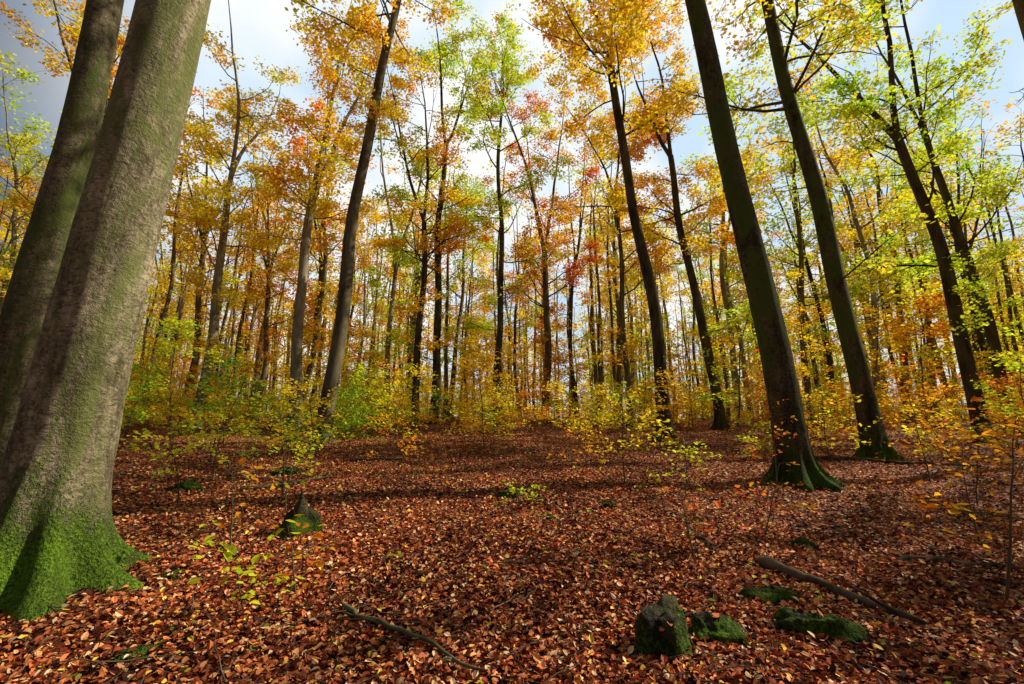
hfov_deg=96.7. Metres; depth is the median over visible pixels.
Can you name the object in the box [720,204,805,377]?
beech tree
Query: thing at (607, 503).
mossy rock
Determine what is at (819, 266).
beech tree
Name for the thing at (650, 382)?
young beech tree
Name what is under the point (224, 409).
beech sapling
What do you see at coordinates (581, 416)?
beech sapling
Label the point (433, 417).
beech sapling
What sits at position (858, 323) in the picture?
beech tree
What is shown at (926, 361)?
young beech tree
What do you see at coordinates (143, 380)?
beech sapling
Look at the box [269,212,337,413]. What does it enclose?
beech tree
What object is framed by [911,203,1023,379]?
beech tree
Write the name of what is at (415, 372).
beech sapling
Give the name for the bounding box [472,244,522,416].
beech tree
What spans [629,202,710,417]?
beech tree
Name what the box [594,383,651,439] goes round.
beech sapling
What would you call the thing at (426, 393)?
beech sapling
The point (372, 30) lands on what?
beech tree
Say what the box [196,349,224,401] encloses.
young beech tree
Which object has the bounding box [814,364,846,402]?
young beech tree
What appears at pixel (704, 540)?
fallen branch
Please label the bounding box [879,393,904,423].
beech sapling
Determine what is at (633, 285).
beech tree
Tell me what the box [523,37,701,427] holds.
beech tree
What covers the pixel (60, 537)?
beech tree
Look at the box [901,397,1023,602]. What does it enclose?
beech sapling
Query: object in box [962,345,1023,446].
beech sapling
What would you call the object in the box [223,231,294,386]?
beech tree
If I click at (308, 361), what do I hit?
young beech tree
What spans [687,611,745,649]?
mossy rock
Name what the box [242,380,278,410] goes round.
beech sapling
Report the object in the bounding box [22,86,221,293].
beech tree
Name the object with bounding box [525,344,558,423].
young beech tree
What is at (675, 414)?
beech sapling
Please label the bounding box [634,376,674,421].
beech sapling
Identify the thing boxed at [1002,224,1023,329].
beech tree
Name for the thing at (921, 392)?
beech sapling
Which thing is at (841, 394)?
beech sapling
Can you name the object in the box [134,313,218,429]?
young beech tree
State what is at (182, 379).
beech sapling
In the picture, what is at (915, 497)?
beech sapling
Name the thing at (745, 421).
beech sapling
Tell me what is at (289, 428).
beech sapling
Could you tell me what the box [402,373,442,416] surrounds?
beech sapling
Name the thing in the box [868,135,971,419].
beech tree
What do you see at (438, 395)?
beech sapling
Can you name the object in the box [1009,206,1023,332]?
beech tree
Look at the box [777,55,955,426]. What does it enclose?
beech tree
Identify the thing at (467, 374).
young beech tree
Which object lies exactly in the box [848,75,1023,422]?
beech tree
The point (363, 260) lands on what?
beech tree
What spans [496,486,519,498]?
mossy rock
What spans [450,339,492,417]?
young beech tree
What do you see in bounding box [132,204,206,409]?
beech tree
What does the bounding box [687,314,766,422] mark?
young beech tree
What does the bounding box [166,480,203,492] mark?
mossy rock
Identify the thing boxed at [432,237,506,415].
beech tree
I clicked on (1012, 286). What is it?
beech tree
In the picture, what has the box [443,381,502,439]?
beech sapling
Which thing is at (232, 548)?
beech sapling
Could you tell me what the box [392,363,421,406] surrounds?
young beech tree
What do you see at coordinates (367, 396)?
beech sapling
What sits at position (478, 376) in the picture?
young beech tree
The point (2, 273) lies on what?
young beech tree
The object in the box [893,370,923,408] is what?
young beech tree
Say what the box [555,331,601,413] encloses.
young beech tree
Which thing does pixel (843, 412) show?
beech sapling
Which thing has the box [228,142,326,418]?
beech tree
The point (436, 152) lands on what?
beech tree
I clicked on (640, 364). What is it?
young beech tree
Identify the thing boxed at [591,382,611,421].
beech sapling
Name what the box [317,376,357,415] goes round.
beech sapling
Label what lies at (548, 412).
beech sapling
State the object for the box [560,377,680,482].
beech sapling
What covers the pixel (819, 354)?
beech tree
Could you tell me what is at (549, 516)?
mossy rock
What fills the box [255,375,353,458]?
beech sapling
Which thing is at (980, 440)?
beech sapling
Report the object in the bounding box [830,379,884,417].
beech sapling
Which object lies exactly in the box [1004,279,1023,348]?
young beech tree
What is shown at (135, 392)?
beech sapling
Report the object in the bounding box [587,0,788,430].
beech tree
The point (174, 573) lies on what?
mossy rock
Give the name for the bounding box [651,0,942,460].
beech tree
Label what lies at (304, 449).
beech sapling
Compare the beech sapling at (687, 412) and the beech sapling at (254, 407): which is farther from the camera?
the beech sapling at (687, 412)
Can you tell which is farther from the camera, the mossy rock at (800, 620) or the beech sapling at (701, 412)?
the beech sapling at (701, 412)
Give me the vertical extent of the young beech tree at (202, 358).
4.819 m
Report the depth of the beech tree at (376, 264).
36.57 m
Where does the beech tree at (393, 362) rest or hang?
on the ground
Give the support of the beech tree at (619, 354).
on the ground
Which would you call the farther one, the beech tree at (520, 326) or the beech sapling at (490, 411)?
the beech tree at (520, 326)
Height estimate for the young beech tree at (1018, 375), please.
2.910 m
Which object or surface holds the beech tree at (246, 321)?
on the ground
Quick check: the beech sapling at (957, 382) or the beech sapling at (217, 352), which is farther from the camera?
the beech sapling at (957, 382)
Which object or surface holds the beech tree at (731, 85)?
on the ground
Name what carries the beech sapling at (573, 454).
on the ground
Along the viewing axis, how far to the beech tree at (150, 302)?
49.13 m
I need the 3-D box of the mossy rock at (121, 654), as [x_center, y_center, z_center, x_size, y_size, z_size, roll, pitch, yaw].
[-2.049,1.698,2.453,0.209,0.125,0.175,8,-14,-34]
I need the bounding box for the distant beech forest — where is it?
[0,95,1023,423]
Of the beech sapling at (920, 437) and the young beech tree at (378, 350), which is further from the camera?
the young beech tree at (378, 350)
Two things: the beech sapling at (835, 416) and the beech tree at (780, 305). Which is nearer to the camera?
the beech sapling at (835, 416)
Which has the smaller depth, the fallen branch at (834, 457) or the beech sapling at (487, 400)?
the fallen branch at (834, 457)
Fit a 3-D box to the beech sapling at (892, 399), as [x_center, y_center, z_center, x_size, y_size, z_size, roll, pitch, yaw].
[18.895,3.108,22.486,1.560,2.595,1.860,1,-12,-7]
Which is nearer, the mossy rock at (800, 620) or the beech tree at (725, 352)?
the mossy rock at (800, 620)
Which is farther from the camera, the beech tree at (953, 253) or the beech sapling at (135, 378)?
the beech tree at (953, 253)
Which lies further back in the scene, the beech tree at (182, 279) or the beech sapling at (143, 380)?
the beech tree at (182, 279)
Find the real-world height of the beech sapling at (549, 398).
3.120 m
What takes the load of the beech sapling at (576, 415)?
on the ground
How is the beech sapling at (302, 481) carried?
on the ground
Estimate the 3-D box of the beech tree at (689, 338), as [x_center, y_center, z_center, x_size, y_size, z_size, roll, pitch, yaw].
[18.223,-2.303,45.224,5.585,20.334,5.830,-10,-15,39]
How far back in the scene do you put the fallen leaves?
3.42 m
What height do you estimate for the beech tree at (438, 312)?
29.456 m
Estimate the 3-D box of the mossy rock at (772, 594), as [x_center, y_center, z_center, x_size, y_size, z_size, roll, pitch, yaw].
[1.837,1.832,3.286,0.532,0.178,0.231,2,-12,-11]
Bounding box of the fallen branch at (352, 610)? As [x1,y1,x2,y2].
[340,602,487,670]
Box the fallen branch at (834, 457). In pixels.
[814,450,980,465]
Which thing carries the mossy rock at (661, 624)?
on the ground
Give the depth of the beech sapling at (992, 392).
23.18 m
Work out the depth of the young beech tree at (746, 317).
19.05 m
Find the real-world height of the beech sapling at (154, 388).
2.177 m
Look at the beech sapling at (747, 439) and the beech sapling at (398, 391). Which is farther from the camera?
the beech sapling at (398, 391)
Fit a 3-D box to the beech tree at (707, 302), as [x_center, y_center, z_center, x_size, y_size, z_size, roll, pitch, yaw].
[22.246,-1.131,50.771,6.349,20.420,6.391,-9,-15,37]
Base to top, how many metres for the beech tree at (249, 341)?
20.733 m
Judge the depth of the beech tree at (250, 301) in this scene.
34.10 m
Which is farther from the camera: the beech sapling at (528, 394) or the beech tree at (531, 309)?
the beech tree at (531, 309)
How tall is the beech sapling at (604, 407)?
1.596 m
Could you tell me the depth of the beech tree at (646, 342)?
46.11 m
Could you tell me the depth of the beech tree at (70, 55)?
21.02 m
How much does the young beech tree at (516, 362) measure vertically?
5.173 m
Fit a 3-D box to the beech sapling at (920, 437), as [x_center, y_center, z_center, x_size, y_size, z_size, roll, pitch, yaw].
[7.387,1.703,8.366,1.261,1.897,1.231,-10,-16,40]
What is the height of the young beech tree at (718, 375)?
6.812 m
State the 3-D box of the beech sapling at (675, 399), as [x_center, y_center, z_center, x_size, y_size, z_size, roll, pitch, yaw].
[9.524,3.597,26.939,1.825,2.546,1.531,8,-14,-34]
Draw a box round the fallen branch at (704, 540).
[688,524,719,552]
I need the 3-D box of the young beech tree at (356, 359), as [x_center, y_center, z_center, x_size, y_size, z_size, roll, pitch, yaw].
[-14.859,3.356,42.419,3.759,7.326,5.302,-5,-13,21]
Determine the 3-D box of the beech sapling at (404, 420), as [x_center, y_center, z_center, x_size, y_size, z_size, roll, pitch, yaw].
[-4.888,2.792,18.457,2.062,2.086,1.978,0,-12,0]
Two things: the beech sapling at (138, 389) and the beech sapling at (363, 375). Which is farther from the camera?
the beech sapling at (363, 375)
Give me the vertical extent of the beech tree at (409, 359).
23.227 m
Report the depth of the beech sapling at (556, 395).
32.51 m
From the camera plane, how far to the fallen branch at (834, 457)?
10.39 m
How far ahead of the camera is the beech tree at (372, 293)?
55.19 m
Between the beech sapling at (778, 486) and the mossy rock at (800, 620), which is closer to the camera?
the mossy rock at (800, 620)
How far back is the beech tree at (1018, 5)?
12.88 m
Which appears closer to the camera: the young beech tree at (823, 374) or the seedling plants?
the seedling plants
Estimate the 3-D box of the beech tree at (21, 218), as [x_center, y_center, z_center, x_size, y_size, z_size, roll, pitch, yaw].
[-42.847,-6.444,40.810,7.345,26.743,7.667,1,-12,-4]
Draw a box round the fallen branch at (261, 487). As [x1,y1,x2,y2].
[239,476,333,490]
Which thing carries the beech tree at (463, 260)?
on the ground
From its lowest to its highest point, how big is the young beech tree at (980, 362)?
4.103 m
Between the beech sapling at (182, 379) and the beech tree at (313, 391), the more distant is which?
the beech tree at (313, 391)
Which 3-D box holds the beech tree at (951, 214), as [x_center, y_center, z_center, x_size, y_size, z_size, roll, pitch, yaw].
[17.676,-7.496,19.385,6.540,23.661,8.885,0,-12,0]
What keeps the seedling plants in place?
on the ground
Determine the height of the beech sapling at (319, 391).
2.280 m
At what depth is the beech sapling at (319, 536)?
3.25 m
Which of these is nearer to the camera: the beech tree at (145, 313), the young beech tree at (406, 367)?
the young beech tree at (406, 367)
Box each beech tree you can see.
[0,0,123,460]
[0,0,210,626]
[0,0,217,293]
[0,27,196,292]
[0,50,57,311]
[0,130,48,285]
[0,165,45,288]
[0,175,41,287]
[0,267,12,297]
[1,168,29,280]
[16,162,42,220]
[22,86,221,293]
[125,356,154,417]
[129,337,187,425]
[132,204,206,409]
[132,264,169,378]
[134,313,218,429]
[135,199,208,400]
[135,258,214,374]
[142,181,236,413]
[150,175,234,413]
[159,87,274,417]
[160,361,224,413]
[168,0,312,427]
[174,232,236,398]
[190,352,223,411]
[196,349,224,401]
[217,223,288,413]
[219,191,288,411]
[220,147,312,415]
[222,124,318,414]
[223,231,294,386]
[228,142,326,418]
[238,0,400,425]
[246,361,287,411]
[260,92,386,405]
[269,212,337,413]
[271,121,372,419]
[271,351,323,418]
[274,323,322,405]
[284,0,466,444]
[290,195,368,413]
[306,202,383,373]
[317,197,391,415]
[324,15,499,426]
[324,237,390,385]
[329,216,387,415]
[337,51,450,420]
[337,340,373,402]
[338,185,412,378]
[341,320,381,420]
[359,348,391,404]
[362,357,406,406]
[366,0,514,423]
[373,249,431,413]
[374,233,419,396]
[377,206,450,376]
[380,150,461,399]
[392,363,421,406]
[411,171,505,418]
[420,364,443,413]
[432,222,498,411]
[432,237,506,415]
[439,0,577,423]
[442,249,496,415]
[449,333,495,413]
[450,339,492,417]
[453,357,477,410]
[458,329,494,415]
[467,214,542,408]
[468,354,491,410]
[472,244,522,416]
[475,9,609,423]
[480,170,549,416]
[482,340,537,417]
[500,343,531,416]
[504,336,538,416]
[512,244,565,400]
[518,188,578,380]
[519,0,698,442]
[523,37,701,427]
[524,346,564,403]
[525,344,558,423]
[527,101,613,418]
[547,351,596,417]
[550,368,572,417]
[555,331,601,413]
[564,364,595,403]
[571,126,660,418]
[574,165,664,395]
[578,197,643,400]
[578,250,625,409]
[580,204,640,373]
[584,380,609,412]
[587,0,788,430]
[602,0,845,492]
[606,336,646,408]
[615,243,673,415]
[622,313,670,413]
[622,368,654,408]
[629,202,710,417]
[632,240,685,401]
[641,369,694,419]
[642,61,783,423]
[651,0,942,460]
[657,225,721,415]
[662,221,725,409]
[666,320,713,420]
[674,231,752,415]
[677,368,712,415]
[680,251,732,386]
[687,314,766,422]
[690,138,780,420]
[694,297,781,430]
[699,344,733,413]
[708,100,807,418]
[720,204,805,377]
[730,84,891,424]
[737,0,1023,443]
[741,128,896,421]
[742,257,798,365]
[757,205,861,417]
[761,269,850,434]
[771,245,837,416]
[773,247,845,416]
[776,142,914,383]
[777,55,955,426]
[787,187,864,414]
[795,197,882,390]
[810,357,840,410]
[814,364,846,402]
[816,265,886,380]
[817,0,1023,437]
[819,101,971,422]
[821,266,926,434]
[831,210,900,418]
[832,146,943,419]
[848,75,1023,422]
[856,0,1023,109]
[863,185,975,402]
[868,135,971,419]
[871,291,991,434]
[873,259,950,407]
[874,120,1019,423]
[876,183,962,418]
[891,321,991,428]
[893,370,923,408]
[900,127,1023,420]
[909,343,965,428]
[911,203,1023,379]
[948,189,1023,418]
[950,351,993,420]
[960,113,1023,298]
[967,372,1023,418]
[980,241,1023,393]
[986,262,1023,361]
[987,232,1023,386]
[993,237,1023,372]
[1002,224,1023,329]
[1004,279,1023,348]
[1007,343,1023,415]
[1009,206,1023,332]
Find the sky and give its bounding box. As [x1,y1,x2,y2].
[0,0,1023,418]
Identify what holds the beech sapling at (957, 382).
on the ground
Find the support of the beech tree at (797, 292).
on the ground
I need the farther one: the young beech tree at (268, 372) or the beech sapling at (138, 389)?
the young beech tree at (268, 372)
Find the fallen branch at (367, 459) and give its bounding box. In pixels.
[344,457,417,462]
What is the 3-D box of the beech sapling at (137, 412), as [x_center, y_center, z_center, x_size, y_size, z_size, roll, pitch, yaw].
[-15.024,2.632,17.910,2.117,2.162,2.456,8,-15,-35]
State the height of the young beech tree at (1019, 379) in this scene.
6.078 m
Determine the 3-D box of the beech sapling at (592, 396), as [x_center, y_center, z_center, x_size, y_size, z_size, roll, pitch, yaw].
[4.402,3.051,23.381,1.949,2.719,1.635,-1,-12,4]
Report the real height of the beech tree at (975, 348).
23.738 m
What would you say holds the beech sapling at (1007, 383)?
on the ground
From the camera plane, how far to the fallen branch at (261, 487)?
7.51 m
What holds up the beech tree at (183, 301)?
on the ground
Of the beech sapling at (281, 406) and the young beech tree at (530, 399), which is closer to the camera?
the beech sapling at (281, 406)
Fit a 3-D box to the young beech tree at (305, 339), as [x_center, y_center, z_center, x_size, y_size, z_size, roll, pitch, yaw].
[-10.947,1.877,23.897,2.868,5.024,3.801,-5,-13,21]
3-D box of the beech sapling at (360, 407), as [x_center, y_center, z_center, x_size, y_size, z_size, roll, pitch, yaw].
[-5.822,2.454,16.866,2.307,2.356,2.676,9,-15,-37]
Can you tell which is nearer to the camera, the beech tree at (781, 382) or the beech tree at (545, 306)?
the beech tree at (781, 382)
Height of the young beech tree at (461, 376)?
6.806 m
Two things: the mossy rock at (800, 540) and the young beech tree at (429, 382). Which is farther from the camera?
the young beech tree at (429, 382)
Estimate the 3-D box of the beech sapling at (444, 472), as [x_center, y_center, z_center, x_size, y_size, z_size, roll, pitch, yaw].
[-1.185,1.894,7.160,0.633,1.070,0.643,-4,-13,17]
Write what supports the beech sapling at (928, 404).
on the ground
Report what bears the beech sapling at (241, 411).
on the ground
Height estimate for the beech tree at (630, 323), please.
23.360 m
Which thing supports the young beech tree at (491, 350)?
on the ground
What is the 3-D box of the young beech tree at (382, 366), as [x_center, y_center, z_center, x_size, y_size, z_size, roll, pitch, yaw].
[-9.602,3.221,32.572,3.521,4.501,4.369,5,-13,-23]
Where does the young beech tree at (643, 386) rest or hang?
on the ground
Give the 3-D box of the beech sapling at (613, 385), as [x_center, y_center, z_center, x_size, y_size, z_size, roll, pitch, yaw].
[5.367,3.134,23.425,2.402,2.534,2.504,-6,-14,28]
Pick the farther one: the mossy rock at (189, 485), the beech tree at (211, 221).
the beech tree at (211, 221)
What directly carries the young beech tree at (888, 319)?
on the ground
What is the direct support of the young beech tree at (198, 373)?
on the ground
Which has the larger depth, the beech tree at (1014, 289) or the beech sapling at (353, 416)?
the beech tree at (1014, 289)
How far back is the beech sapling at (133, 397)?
16.26 m
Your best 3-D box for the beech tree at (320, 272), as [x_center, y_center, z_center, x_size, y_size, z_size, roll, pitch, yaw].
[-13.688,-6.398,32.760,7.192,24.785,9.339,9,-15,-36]
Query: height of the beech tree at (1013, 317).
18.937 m
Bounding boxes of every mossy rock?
[109,644,156,666]
[160,565,185,579]
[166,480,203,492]
[270,465,301,475]
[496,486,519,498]
[542,512,557,522]
[601,499,617,508]
[633,594,692,665]
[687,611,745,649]
[733,581,800,605]
[765,600,871,645]
[785,535,818,547]
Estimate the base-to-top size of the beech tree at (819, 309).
22.917 m
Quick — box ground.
[0,413,1023,683]
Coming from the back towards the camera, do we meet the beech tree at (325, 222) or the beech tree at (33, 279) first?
the beech tree at (325, 222)
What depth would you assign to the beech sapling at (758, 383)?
13.44 m
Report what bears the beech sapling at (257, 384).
on the ground
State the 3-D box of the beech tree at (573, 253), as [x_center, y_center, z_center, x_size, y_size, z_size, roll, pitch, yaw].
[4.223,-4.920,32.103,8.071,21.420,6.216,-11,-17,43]
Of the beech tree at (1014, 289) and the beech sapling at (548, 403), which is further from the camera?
the beech tree at (1014, 289)
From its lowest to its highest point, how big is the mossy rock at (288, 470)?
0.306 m
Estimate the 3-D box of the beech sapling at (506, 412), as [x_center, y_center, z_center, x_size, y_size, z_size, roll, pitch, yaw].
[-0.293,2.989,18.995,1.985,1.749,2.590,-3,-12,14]
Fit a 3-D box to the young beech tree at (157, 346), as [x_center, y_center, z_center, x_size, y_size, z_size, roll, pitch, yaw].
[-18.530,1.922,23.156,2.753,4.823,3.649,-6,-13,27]
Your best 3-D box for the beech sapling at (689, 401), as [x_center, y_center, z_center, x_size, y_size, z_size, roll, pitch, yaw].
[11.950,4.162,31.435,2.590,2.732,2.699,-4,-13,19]
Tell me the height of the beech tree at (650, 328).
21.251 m
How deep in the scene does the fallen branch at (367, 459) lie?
10.89 m
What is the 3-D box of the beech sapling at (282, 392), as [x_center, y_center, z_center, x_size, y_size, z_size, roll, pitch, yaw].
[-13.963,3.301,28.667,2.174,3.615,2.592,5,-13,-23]
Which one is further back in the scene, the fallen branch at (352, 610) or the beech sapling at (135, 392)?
the beech sapling at (135, 392)
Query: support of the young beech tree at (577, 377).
on the ground
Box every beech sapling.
[118,407,233,506]
[120,380,151,431]
[121,347,169,437]
[121,383,171,427]
[122,382,161,434]
[123,386,177,428]
[124,359,152,420]
[125,371,148,416]
[126,363,183,427]
[129,363,159,418]
[129,367,196,424]
[138,376,216,436]
[142,389,174,411]
[150,334,256,433]
[159,371,186,411]
[170,371,271,482]
[179,452,275,553]
[184,381,268,444]
[185,340,267,460]
[187,519,304,610]
[198,395,261,426]
[205,379,235,412]
[208,387,245,425]
[214,397,262,424]
[229,394,289,424]
[236,389,327,495]
[241,382,279,419]
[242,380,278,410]
[246,432,328,509]
[246,499,335,593]
[249,397,351,449]
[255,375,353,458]
[265,389,286,418]
[271,373,289,418]
[274,378,354,471]
[286,371,356,417]
[295,397,374,438]
[297,377,344,422]
[297,380,359,429]
[316,362,401,440]
[316,382,384,451]
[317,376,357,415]
[320,394,364,425]
[334,377,386,437]
[337,354,377,430]
[338,361,413,434]
[344,373,378,413]
[355,387,388,418]
[359,369,397,423]
[360,379,407,424]
[360,396,427,470]
[361,359,421,436]
[371,387,418,431]
[383,359,449,432]
[383,388,421,423]
[387,372,409,424]
[397,377,441,418]
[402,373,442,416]
[408,393,436,429]
[416,428,460,489]
[418,385,459,425]
[419,378,431,408]
[431,346,543,446]
[440,380,460,416]
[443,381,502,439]
[445,392,518,433]
[453,404,470,421]
[476,383,521,424]
[479,365,533,440]
[480,393,528,431]
[494,476,545,504]
[507,377,563,434]
[519,372,589,435]
[520,380,566,416]
[530,395,562,422]
[536,379,571,412]
[546,413,601,468]
[554,378,622,436]
[557,396,597,433]
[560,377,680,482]
[560,404,601,426]
[578,376,610,421]
[582,399,638,431]
[591,380,638,417]
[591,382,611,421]
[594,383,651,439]
[596,375,625,422]
[611,382,655,427]
[618,382,648,412]
[630,356,708,446]
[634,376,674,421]
[642,403,681,425]
[646,438,720,495]
[646,486,720,563]
[667,370,704,420]
[668,385,687,422]
[670,383,716,429]
[677,382,705,418]
[677,396,710,424]
[725,387,748,424]
[729,351,817,441]
[730,375,768,429]
[732,455,816,534]
[734,417,772,459]
[736,367,769,423]
[741,348,848,453]
[743,389,796,484]
[767,378,855,445]
[768,377,887,459]
[804,399,853,424]
[805,382,845,423]
[808,387,886,447]
[820,379,851,419]
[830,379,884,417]
[875,382,920,428]
[876,384,958,482]
[877,367,969,443]
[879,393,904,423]
[886,399,1016,456]
[887,428,1023,541]
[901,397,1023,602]
[910,378,946,419]
[913,383,957,415]
[919,411,1023,503]
[934,376,994,421]
[943,379,966,418]
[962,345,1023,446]
[966,372,1023,449]
[972,371,1023,447]
[982,371,1023,428]
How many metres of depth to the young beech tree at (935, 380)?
22.79 m
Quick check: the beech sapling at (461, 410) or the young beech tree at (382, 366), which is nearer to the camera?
the beech sapling at (461, 410)
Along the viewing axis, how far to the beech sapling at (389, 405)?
22.81 m
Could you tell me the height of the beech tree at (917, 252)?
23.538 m
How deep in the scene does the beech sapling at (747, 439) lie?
10.79 m
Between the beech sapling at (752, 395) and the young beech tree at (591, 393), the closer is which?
the beech sapling at (752, 395)
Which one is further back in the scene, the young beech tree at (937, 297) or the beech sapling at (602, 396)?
the beech sapling at (602, 396)
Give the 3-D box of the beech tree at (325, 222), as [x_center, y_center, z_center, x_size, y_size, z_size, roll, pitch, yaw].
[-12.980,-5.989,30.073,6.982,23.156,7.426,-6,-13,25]
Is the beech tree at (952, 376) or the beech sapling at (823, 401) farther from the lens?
the beech tree at (952, 376)
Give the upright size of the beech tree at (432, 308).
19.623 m
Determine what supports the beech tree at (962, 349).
on the ground
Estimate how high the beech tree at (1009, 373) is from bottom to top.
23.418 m
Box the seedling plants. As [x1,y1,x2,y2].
[66,457,953,683]
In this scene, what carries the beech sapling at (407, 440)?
on the ground
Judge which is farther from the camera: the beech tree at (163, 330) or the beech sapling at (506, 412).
the beech tree at (163, 330)
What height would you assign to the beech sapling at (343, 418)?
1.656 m
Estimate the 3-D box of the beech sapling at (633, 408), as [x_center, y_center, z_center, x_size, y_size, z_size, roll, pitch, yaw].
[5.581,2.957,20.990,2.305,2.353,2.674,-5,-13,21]
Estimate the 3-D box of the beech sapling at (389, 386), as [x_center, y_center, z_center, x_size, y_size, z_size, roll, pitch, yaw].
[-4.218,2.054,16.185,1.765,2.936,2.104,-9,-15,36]
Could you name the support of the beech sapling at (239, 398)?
on the ground
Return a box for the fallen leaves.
[0,418,1023,683]
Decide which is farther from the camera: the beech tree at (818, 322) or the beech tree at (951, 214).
the beech tree at (818, 322)
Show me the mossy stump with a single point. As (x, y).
(310, 516)
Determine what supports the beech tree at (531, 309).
on the ground
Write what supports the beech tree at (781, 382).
on the ground
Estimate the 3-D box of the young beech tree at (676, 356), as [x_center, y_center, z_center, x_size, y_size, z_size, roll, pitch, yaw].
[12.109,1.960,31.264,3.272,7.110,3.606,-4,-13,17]
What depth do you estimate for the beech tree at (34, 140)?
29.24 m
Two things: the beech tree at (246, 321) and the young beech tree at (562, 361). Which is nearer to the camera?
the young beech tree at (562, 361)
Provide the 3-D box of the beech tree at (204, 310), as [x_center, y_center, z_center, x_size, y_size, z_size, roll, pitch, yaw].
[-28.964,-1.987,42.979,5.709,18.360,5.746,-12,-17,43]
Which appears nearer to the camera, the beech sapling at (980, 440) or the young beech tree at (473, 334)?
the beech sapling at (980, 440)
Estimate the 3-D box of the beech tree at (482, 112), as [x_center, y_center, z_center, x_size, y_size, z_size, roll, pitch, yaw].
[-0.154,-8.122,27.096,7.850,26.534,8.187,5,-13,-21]
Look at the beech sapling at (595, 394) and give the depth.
16.47 m
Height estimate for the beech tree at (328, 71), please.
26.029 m
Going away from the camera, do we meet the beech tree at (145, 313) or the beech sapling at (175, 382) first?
the beech sapling at (175, 382)
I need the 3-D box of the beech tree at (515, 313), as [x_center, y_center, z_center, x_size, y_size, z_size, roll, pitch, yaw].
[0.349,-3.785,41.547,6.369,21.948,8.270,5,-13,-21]
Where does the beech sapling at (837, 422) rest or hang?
on the ground
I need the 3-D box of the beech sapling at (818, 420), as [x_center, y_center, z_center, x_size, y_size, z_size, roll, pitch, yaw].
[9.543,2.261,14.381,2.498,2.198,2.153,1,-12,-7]
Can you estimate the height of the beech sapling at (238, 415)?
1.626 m
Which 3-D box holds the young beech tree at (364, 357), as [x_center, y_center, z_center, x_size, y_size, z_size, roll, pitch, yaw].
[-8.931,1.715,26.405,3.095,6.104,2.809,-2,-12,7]
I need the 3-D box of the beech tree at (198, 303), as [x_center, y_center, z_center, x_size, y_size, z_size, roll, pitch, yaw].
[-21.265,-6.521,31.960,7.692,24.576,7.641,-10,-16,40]
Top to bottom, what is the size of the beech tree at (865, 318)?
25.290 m
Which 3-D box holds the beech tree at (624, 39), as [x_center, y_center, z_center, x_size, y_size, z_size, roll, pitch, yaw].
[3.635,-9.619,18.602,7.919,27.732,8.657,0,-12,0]
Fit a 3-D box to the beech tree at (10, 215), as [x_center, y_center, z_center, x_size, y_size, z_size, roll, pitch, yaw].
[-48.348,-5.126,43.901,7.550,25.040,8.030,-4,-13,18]
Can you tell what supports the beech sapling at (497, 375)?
on the ground
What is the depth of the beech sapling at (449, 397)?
30.22 m
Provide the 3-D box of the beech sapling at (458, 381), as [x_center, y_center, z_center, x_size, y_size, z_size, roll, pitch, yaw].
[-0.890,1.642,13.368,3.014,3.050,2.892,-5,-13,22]
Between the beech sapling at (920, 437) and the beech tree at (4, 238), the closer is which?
the beech sapling at (920, 437)
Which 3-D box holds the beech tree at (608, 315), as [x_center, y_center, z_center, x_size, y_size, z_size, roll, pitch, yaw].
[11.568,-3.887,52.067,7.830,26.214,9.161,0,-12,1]
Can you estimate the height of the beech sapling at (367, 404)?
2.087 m
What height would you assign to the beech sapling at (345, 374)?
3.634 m
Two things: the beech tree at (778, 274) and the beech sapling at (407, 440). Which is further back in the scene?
the beech tree at (778, 274)
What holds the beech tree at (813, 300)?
on the ground
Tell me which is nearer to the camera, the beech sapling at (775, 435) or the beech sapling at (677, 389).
the beech sapling at (775, 435)
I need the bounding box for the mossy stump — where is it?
[275,489,324,541]
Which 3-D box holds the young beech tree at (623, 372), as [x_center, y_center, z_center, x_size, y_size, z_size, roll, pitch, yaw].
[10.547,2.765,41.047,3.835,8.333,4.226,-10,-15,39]
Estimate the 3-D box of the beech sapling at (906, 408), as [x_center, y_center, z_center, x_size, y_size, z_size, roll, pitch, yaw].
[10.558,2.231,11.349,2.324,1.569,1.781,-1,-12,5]
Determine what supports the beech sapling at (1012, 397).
on the ground
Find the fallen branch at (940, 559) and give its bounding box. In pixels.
[897,555,1023,569]
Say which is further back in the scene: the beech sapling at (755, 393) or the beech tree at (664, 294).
the beech tree at (664, 294)
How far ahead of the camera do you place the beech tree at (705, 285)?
48.96 m
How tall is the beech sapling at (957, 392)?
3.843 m
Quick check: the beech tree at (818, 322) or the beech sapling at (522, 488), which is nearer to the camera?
the beech sapling at (522, 488)
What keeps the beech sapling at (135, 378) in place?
on the ground
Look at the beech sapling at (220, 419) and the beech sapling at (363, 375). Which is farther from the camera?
the beech sapling at (363, 375)
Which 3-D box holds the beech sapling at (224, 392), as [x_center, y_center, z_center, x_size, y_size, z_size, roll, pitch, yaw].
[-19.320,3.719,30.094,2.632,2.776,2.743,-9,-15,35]
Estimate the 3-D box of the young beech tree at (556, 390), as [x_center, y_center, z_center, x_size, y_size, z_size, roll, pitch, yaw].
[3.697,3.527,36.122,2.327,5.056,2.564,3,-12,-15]
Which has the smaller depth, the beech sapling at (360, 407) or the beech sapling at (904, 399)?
the beech sapling at (904, 399)
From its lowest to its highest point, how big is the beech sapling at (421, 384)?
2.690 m
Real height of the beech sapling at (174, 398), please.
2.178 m
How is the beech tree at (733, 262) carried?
on the ground
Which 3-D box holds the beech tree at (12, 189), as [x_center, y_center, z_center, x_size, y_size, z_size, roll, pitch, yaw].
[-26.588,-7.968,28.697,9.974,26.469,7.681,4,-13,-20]
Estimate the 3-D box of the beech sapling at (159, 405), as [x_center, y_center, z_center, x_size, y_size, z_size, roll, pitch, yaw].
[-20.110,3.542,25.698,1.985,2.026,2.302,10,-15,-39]
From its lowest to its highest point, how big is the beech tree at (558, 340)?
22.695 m

